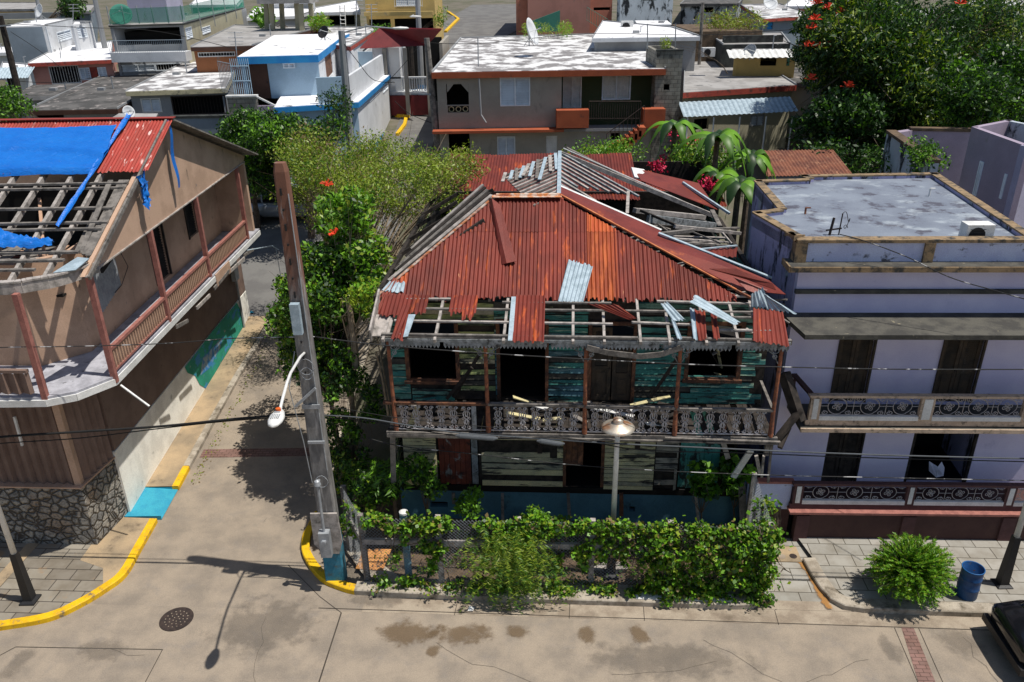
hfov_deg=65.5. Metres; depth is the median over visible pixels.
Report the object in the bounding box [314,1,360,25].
white ladder house
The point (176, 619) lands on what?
manhole cover
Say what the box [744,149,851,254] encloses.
rusty shed
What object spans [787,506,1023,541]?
garden wall
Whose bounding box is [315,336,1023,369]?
overhead cable
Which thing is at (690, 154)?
bougainvillea
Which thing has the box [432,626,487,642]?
road stain
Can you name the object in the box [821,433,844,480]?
door
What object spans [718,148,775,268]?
banana plant
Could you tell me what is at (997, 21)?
airy tree
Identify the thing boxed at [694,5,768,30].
grass clump
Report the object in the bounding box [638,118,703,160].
banana plant
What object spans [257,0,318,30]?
unfinished columns
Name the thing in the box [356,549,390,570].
orange board
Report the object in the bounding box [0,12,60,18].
terrace wall
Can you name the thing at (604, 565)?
pale board
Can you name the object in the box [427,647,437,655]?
road stain
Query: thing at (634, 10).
stained house
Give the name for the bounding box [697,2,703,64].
utility pole
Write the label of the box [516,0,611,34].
salmon house
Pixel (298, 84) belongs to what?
light blue house
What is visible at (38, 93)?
grey roofed shed
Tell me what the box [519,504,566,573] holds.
creeper
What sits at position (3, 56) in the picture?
white house
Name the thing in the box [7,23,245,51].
overhead cable
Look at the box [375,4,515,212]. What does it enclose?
hill road
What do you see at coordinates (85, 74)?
window
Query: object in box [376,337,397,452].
dead trunk
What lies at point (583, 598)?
curb
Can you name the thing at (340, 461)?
undergrowth
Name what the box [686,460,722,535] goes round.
round leaved shrub
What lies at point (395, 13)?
ochre house
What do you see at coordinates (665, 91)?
block tower
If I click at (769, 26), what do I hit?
door
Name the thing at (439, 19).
street creeper
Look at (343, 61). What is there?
utility pole
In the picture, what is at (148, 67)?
window
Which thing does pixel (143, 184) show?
tarpaulin
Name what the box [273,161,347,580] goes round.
utility pole
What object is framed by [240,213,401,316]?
back street
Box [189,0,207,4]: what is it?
town house
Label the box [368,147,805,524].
ruined house
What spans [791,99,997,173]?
scrub
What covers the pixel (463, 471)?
door
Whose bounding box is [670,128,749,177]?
banana plant
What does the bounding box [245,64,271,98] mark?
door
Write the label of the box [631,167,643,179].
white flashing
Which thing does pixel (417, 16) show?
utility pole
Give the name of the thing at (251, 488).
side road
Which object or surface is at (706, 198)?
loose plank
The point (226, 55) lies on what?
window
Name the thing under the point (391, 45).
maroon roof house
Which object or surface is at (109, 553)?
sidewalk
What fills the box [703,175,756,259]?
banana plant
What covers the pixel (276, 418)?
street light
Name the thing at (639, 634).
road stain
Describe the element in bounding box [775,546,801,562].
utility cover
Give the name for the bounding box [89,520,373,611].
road corner
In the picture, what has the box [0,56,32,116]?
white house
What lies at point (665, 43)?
rooftop weed
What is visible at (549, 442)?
cable splice
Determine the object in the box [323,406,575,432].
overhead cable
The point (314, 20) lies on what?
potted tree
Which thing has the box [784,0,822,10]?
town house
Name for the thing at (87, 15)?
town house
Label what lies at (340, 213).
tulip tree
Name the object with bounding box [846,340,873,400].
door
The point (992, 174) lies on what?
mauve house
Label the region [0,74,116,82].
overhead cable
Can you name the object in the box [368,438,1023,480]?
overhead cable
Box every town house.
[0,2,35,12]
[59,4,97,41]
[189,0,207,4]
[274,2,314,7]
[680,0,742,23]
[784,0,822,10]
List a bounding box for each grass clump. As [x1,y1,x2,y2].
[519,19,573,38]
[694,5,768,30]
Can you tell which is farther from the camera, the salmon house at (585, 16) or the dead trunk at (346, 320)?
the salmon house at (585, 16)
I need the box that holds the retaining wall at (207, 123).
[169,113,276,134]
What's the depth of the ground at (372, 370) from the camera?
42.30 m
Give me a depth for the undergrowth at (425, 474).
19.05 m
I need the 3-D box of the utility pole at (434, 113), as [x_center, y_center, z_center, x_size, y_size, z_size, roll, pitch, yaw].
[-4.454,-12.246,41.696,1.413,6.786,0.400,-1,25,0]
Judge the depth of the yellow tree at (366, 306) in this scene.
18.74 m
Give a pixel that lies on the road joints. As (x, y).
(569, 616)
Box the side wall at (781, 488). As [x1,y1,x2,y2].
[746,478,794,535]
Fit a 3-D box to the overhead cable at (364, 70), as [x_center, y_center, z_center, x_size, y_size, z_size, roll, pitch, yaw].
[-6.537,-12.721,36.387,2.219,1.792,0.032,-1,25,0]
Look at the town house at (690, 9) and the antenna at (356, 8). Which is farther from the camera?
the town house at (690, 9)
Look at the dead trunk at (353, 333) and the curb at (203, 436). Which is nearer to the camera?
the dead trunk at (353, 333)
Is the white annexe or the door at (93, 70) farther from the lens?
the white annexe
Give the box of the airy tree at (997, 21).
[932,0,1023,75]
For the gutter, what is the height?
0.001 m
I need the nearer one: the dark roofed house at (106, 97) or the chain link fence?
the chain link fence
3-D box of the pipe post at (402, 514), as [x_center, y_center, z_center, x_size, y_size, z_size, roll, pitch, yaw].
[-2.433,4.699,18.325,0.200,1.934,0.200,1,25,3]
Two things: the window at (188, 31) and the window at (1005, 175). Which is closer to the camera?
the window at (1005, 175)
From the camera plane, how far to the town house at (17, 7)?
88.51 m
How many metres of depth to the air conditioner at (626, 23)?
57.51 m
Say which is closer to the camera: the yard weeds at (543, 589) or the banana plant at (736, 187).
the yard weeds at (543, 589)
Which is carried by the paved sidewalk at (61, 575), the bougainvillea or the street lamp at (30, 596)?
the street lamp at (30, 596)
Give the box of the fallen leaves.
[191,333,269,483]
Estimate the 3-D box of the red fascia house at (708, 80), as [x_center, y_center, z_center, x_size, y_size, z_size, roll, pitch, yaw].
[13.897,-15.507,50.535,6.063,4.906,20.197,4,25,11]
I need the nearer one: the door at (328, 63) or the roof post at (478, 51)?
the roof post at (478, 51)
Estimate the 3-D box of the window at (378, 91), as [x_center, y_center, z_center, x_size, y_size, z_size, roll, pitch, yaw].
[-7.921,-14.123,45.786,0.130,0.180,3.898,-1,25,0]
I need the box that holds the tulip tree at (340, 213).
[312,179,391,457]
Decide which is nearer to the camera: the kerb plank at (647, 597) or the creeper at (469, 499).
the kerb plank at (647, 597)
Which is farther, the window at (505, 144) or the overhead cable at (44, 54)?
the overhead cable at (44, 54)
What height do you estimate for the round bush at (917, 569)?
1.586 m
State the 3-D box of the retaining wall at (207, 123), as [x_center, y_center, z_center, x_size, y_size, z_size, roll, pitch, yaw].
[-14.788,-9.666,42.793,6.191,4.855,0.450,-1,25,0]
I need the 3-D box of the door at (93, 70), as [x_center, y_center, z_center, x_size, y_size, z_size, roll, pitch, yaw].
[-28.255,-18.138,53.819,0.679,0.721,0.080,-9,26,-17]
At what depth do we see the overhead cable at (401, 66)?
47.51 m
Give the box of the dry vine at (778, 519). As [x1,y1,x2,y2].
[768,507,782,537]
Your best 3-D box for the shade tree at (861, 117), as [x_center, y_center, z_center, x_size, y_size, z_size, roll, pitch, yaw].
[16.663,-9.966,38.552,6.850,6.392,5.798,-23,33,-39]
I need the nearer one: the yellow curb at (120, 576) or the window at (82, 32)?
the yellow curb at (120, 576)
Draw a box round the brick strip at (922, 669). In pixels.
[902,628,934,681]
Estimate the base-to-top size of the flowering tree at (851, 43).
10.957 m
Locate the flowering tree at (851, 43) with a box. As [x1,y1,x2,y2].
[779,0,985,129]
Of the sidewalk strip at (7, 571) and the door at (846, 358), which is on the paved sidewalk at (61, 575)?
the sidewalk strip at (7, 571)
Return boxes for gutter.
[362,598,988,629]
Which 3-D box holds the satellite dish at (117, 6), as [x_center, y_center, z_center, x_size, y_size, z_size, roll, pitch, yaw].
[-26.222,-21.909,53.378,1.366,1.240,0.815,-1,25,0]
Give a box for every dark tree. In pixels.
[209,98,290,229]
[261,107,352,238]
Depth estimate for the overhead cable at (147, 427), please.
17.49 m
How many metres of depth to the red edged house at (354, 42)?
53.10 m
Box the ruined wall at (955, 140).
[880,126,971,184]
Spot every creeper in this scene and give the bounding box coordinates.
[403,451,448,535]
[425,5,448,27]
[453,484,484,549]
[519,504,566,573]
[562,128,652,160]
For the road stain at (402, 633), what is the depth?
17.26 m
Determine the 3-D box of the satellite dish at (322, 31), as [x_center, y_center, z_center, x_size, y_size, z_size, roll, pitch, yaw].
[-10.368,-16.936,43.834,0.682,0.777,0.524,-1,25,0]
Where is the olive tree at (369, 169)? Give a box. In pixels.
[251,114,490,369]
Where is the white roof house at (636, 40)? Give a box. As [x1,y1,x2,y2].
[592,20,699,115]
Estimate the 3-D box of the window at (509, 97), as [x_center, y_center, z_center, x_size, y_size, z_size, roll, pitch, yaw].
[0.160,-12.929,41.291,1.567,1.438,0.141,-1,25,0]
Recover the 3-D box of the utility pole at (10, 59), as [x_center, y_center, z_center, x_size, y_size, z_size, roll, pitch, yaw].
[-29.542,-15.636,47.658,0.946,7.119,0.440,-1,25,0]
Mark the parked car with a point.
(1004, 622)
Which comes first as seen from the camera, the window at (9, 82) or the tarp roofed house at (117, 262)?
the tarp roofed house at (117, 262)
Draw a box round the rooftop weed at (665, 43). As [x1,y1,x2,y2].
[660,35,727,73]
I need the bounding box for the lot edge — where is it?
[343,518,744,594]
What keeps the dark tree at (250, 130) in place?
on the ground at (372, 370)
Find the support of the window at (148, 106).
in the white roofed house at (183, 89)
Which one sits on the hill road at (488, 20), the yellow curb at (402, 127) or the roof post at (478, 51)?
the yellow curb at (402, 127)
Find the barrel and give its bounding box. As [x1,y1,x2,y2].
[955,560,985,600]
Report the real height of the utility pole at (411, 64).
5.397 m
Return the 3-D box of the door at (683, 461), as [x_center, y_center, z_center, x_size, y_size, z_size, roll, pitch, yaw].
[4.601,2.635,19.431,0.962,2.295,0.030,1,25,3]
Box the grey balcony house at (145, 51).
[106,0,247,75]
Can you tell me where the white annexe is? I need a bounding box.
[71,14,96,50]
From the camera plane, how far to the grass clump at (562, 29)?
58.71 m
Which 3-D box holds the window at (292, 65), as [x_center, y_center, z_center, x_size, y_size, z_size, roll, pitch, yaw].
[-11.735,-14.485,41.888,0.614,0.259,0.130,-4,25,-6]
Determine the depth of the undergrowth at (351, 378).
19.55 m
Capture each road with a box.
[0,604,1023,681]
[157,318,370,521]
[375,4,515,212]
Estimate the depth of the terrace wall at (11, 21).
72.22 m
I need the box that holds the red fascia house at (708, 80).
[679,61,796,159]
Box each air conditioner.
[621,21,633,26]
[701,47,715,57]
[958,221,995,235]
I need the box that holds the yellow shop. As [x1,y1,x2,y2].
[727,35,794,77]
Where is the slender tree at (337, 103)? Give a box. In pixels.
[307,81,355,158]
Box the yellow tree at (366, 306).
[333,276,381,502]
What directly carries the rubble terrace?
on the ground at (372, 370)
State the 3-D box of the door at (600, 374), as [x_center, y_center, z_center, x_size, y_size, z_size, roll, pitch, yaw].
[2.078,0.541,18.499,0.450,1.880,0.075,1,25,3]
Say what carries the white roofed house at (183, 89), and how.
on the ground at (372, 370)
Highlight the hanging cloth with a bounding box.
[929,461,943,476]
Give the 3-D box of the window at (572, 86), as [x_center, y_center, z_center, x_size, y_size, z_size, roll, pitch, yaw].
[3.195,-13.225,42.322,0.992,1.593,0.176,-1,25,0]
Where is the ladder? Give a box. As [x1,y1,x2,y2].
[339,5,345,25]
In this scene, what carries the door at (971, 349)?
in the lavender house at (853, 302)
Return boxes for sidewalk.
[0,543,102,619]
[80,316,266,582]
[799,537,1023,602]
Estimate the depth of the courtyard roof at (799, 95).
45.79 m
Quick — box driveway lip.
[755,600,847,610]
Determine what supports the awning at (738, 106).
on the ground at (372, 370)
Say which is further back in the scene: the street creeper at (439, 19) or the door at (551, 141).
the street creeper at (439, 19)
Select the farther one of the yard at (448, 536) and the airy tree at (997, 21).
the airy tree at (997, 21)
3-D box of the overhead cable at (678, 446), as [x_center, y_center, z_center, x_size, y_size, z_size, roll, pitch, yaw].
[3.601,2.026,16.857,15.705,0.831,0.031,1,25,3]
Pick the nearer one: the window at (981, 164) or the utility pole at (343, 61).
the window at (981, 164)
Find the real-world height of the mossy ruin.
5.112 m
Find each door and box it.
[88,67,98,77]
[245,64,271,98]
[325,53,332,76]
[438,426,471,484]
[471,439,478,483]
[546,136,556,153]
[566,431,583,464]
[591,327,612,399]
[611,346,631,399]
[677,411,720,487]
[767,22,772,28]
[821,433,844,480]
[832,340,856,400]
[836,433,861,480]
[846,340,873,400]
[935,340,963,400]
[949,340,983,400]
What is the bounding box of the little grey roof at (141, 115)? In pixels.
[114,113,159,119]
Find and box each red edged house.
[316,24,377,75]
[740,0,803,48]
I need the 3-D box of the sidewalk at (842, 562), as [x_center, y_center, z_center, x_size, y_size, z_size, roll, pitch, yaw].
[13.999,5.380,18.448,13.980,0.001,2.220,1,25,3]
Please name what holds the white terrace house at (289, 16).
on the ground at (372, 370)
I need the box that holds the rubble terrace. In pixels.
[671,24,762,61]
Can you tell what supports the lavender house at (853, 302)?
on the ground at (372, 370)
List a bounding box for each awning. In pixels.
[0,67,33,78]
[679,96,797,166]
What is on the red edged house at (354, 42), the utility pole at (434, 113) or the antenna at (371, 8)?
the antenna at (371, 8)
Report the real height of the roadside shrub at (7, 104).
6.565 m
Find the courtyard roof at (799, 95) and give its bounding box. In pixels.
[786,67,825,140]
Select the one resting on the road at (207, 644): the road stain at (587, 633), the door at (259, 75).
the road stain at (587, 633)
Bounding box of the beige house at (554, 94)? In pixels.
[431,33,665,167]
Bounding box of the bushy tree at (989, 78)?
[930,19,1023,126]
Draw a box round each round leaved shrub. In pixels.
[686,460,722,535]
[717,450,757,523]
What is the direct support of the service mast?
on the lavender house at (853, 302)
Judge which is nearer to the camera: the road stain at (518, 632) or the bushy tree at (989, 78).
the road stain at (518, 632)
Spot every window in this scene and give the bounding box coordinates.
[7,78,12,88]
[48,65,81,83]
[57,29,71,41]
[74,26,87,37]
[79,67,91,79]
[97,67,106,76]
[121,64,155,71]
[140,98,162,112]
[155,63,179,70]
[170,95,227,114]
[185,26,192,39]
[197,51,234,56]
[202,25,210,34]
[282,63,294,68]
[369,89,379,101]
[396,0,420,5]
[497,136,514,154]
[500,77,529,105]
[563,76,581,107]
[602,76,630,99]
[749,114,764,126]
[972,161,983,195]
[999,174,1007,198]
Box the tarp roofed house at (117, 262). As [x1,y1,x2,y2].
[0,116,280,544]
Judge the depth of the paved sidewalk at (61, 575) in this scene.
18.81 m
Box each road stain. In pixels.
[384,623,434,643]
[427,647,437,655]
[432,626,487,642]
[509,627,524,636]
[580,627,592,641]
[632,627,648,640]
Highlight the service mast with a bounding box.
[826,212,849,234]
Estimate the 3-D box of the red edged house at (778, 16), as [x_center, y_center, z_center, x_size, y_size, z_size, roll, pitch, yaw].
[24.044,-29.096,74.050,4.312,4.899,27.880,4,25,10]
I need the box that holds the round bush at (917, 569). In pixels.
[862,531,959,609]
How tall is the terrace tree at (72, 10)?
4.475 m
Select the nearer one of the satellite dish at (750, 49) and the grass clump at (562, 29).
the satellite dish at (750, 49)
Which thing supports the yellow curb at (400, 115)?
on the hill road at (488, 20)
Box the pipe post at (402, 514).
[399,509,411,574]
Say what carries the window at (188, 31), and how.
in the grey balcony house at (145, 51)
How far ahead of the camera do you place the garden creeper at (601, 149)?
35.30 m
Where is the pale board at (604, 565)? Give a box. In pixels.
[594,561,629,571]
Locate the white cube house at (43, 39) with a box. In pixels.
[6,16,74,84]
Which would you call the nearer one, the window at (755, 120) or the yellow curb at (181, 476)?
the yellow curb at (181, 476)
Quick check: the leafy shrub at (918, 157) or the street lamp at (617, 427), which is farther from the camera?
the leafy shrub at (918, 157)
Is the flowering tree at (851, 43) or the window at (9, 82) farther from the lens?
the window at (9, 82)
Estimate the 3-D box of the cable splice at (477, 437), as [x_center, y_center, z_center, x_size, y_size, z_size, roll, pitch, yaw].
[-0.755,2.066,17.084,0.913,0.157,0.110,1,25,3]
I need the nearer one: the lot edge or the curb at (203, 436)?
the lot edge
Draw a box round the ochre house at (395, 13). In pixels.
[364,0,443,38]
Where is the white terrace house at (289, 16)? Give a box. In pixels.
[246,6,315,25]
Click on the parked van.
(267, 207)
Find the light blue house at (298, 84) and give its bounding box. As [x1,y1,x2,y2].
[217,33,390,180]
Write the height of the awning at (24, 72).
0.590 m
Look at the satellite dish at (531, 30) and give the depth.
46.95 m
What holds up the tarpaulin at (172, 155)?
hanging from the tarp roofed house at (117, 262)
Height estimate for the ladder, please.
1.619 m
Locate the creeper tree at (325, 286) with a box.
[263,236,398,484]
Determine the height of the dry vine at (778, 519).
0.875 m
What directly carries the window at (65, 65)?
in the pink house at (72, 62)
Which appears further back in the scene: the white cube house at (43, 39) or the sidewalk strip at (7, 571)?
the white cube house at (43, 39)
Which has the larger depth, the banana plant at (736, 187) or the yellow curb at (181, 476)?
the banana plant at (736, 187)
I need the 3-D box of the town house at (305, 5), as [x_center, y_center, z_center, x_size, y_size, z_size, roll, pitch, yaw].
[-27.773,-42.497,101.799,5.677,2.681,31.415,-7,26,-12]
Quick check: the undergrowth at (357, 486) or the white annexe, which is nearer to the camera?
the undergrowth at (357, 486)
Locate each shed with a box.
[12,82,100,120]
[438,152,727,234]
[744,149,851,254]
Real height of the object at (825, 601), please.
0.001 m
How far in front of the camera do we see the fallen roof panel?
24.32 m
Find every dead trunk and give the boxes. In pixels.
[340,298,348,333]
[345,298,359,368]
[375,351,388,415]
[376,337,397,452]
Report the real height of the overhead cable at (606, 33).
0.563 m
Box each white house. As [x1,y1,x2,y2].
[0,43,14,79]
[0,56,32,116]
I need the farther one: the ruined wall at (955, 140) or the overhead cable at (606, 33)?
the overhead cable at (606, 33)
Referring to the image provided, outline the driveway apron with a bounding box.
[765,538,825,601]
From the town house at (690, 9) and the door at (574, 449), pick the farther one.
the town house at (690, 9)
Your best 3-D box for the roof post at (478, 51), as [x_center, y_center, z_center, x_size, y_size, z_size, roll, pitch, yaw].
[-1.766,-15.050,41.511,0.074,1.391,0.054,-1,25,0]
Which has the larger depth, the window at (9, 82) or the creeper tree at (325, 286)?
the window at (9, 82)
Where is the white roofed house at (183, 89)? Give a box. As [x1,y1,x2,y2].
[125,61,236,116]
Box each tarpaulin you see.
[0,125,115,176]
[0,228,53,248]
[56,113,130,226]
[136,169,150,209]
[167,120,179,187]
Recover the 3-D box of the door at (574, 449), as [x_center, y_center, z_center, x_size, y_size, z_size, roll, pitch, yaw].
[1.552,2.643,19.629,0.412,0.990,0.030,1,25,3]
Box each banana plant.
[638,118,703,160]
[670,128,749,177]
[692,165,745,201]
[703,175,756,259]
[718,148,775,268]
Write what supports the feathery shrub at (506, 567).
on the ground at (372, 370)
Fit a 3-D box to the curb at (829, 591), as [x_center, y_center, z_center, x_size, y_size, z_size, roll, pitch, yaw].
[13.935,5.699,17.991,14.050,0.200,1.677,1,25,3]
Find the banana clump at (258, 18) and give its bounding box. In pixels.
[249,4,286,27]
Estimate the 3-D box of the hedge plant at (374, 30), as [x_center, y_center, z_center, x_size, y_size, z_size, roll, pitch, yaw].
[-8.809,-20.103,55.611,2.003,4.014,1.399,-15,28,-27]
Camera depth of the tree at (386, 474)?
19.01 m
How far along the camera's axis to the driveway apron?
18.47 m
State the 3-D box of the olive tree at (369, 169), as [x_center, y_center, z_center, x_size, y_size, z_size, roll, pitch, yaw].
[-4.200,-3.557,27.214,7.349,9.280,10.092,-16,29,-29]
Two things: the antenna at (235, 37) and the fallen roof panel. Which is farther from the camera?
the antenna at (235, 37)
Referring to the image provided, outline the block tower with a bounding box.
[646,45,683,160]
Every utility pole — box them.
[0,16,21,116]
[93,0,107,48]
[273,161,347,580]
[338,25,408,175]
[408,27,415,89]
[409,0,423,88]
[412,38,439,160]
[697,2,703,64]
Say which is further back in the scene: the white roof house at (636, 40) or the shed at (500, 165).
the white roof house at (636, 40)
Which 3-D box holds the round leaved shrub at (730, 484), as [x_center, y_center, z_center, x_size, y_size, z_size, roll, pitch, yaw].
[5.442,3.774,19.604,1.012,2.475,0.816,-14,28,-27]
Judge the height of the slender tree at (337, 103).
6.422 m
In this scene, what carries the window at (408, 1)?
in the ochre house at (395, 13)
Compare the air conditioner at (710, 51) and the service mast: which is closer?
the service mast
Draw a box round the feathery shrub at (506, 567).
[449,526,571,613]
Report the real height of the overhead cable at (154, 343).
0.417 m
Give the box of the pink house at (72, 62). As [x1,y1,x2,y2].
[28,39,117,84]
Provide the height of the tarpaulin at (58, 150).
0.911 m
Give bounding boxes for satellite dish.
[33,4,47,19]
[109,4,128,14]
[122,105,134,116]
[318,26,330,40]
[524,18,540,45]
[743,44,755,59]
[764,0,777,9]
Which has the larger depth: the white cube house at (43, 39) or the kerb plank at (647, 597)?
the white cube house at (43, 39)
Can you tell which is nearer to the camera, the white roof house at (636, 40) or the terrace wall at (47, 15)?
the white roof house at (636, 40)
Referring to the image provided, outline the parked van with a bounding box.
[249,181,324,223]
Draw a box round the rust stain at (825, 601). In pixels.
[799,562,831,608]
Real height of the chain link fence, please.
2.052 m
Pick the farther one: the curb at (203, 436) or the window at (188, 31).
the window at (188, 31)
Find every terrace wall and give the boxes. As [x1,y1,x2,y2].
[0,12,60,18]
[0,19,33,45]
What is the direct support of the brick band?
on the side road at (251, 488)
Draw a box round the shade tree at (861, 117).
[784,72,927,162]
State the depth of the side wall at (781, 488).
19.47 m
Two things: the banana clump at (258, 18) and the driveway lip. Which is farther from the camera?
the banana clump at (258, 18)
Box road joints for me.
[1,520,991,681]
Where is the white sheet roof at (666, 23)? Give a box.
[635,14,670,25]
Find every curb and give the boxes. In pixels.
[0,518,157,630]
[172,466,189,489]
[183,318,271,468]
[301,511,355,594]
[315,334,373,510]
[354,581,758,609]
[395,114,409,117]
[395,116,407,135]
[444,11,459,32]
[802,557,993,616]
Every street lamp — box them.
[0,505,41,605]
[601,416,634,579]
[990,504,1023,588]
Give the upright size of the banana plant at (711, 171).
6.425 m
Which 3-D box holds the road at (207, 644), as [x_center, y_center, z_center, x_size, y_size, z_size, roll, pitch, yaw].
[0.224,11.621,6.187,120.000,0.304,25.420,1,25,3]
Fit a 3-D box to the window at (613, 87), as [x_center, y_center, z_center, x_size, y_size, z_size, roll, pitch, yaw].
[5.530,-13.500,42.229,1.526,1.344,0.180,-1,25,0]
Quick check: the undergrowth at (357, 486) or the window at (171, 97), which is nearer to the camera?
the undergrowth at (357, 486)
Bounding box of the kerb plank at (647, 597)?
[635,592,732,601]
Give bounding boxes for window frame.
[404,319,459,384]
[682,321,746,383]
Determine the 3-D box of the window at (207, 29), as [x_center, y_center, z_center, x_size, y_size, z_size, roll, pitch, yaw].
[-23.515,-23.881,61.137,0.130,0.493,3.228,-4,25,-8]
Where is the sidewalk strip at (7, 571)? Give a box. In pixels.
[0,543,38,585]
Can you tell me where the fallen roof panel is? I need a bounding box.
[637,170,716,209]
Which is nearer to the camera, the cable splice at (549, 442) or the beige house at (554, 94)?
the cable splice at (549, 442)
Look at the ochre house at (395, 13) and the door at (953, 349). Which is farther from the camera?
the ochre house at (395, 13)
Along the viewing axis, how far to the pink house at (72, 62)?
53.92 m
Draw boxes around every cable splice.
[456,433,497,440]
[537,439,564,445]
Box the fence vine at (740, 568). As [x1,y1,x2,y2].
[339,480,792,609]
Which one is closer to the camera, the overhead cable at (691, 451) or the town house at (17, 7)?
the overhead cable at (691, 451)
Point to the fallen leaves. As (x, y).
(227, 417)
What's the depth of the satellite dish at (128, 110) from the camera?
36.36 m
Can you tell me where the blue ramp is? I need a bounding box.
[124,487,177,519]
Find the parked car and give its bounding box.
[981,600,1023,676]
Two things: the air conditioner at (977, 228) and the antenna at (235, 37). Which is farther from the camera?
the antenna at (235, 37)
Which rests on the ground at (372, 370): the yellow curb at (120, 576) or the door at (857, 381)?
the yellow curb at (120, 576)
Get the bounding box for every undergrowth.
[320,341,386,509]
[330,446,369,504]
[347,472,404,537]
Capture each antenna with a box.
[227,32,243,67]
[350,0,362,34]
[366,4,377,24]
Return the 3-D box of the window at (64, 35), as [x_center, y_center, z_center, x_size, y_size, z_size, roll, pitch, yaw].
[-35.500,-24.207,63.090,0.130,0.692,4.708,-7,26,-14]
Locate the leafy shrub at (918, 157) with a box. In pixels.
[899,124,951,173]
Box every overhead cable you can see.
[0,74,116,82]
[0,336,314,347]
[0,413,303,437]
[0,416,304,443]
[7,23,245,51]
[11,32,74,79]
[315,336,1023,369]
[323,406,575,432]
[324,414,1023,458]
[325,418,1023,461]
[344,44,394,82]
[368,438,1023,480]
[383,46,418,84]
[421,29,792,43]
[840,234,1023,298]
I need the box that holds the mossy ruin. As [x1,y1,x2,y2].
[714,25,790,67]
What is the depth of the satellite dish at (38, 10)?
59.02 m
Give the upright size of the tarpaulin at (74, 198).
1.843 m
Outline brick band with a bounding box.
[199,447,333,457]
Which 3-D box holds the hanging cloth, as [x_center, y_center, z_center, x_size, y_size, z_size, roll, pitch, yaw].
[10.560,3.187,19.825,0.439,0.468,0.072,0,25,2]
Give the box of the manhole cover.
[159,607,193,631]
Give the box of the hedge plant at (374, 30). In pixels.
[371,23,391,31]
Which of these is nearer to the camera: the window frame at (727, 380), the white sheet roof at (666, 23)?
the window frame at (727, 380)
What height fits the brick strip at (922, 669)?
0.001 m
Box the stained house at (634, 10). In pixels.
[616,0,672,23]
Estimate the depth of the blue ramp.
21.47 m
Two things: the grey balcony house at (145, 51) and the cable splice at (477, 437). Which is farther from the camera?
the grey balcony house at (145, 51)
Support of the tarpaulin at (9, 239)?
on the tarp roofed house at (117, 262)
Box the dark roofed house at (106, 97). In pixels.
[27,72,156,119]
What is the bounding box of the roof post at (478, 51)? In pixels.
[477,38,478,65]
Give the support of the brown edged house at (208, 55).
on the ground at (372, 370)
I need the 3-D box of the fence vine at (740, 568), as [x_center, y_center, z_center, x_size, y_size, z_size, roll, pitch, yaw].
[1.103,4.583,18.443,10.317,2.418,2.223,1,25,3]
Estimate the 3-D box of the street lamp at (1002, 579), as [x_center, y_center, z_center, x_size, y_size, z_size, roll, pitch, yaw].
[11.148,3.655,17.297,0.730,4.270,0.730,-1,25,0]
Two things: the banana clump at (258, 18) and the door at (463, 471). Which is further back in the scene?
the banana clump at (258, 18)
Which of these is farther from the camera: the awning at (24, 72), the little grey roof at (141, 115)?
the awning at (24, 72)
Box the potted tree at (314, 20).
[303,10,333,32]
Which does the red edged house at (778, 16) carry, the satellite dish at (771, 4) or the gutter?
the satellite dish at (771, 4)
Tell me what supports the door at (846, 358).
in the lavender house at (853, 302)
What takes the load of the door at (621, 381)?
in the ruined house at (535, 273)
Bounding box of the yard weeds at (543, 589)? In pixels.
[365,518,775,610]
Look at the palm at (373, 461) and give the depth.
19.73 m
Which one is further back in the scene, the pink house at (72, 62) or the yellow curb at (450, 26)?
the yellow curb at (450, 26)
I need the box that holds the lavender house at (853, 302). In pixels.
[737,172,1023,516]
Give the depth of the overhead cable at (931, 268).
17.04 m
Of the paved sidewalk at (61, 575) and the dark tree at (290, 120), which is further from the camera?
the dark tree at (290, 120)
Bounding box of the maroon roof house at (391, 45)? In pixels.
[360,28,449,116]
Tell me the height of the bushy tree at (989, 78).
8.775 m
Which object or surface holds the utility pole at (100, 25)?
on the ground at (372, 370)
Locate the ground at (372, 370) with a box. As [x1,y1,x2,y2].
[0,0,1023,629]
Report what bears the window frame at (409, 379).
in the ruined house at (535, 273)
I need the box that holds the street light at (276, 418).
[267,352,304,427]
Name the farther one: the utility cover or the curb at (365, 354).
the curb at (365, 354)
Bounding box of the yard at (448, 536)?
[341,476,745,588]
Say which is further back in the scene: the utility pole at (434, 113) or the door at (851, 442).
the utility pole at (434, 113)
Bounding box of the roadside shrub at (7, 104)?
[0,79,38,120]
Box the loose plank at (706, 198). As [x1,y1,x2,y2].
[682,181,730,214]
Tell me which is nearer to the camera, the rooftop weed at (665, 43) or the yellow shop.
the rooftop weed at (665, 43)
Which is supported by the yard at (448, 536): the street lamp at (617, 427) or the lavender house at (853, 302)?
the street lamp at (617, 427)
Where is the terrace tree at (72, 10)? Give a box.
[48,0,90,20]
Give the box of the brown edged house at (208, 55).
[190,24,317,94]
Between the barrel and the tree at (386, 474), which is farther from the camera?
the tree at (386, 474)
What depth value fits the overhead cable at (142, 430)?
17.55 m
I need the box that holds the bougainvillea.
[648,123,740,240]
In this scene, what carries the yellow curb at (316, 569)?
on the ground at (372, 370)
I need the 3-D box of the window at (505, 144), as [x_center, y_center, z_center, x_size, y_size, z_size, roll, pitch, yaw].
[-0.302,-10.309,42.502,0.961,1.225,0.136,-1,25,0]
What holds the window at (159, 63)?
in the grey balcony house at (145, 51)
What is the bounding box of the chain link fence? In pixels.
[340,471,773,592]
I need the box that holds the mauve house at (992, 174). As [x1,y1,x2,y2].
[958,120,1023,227]

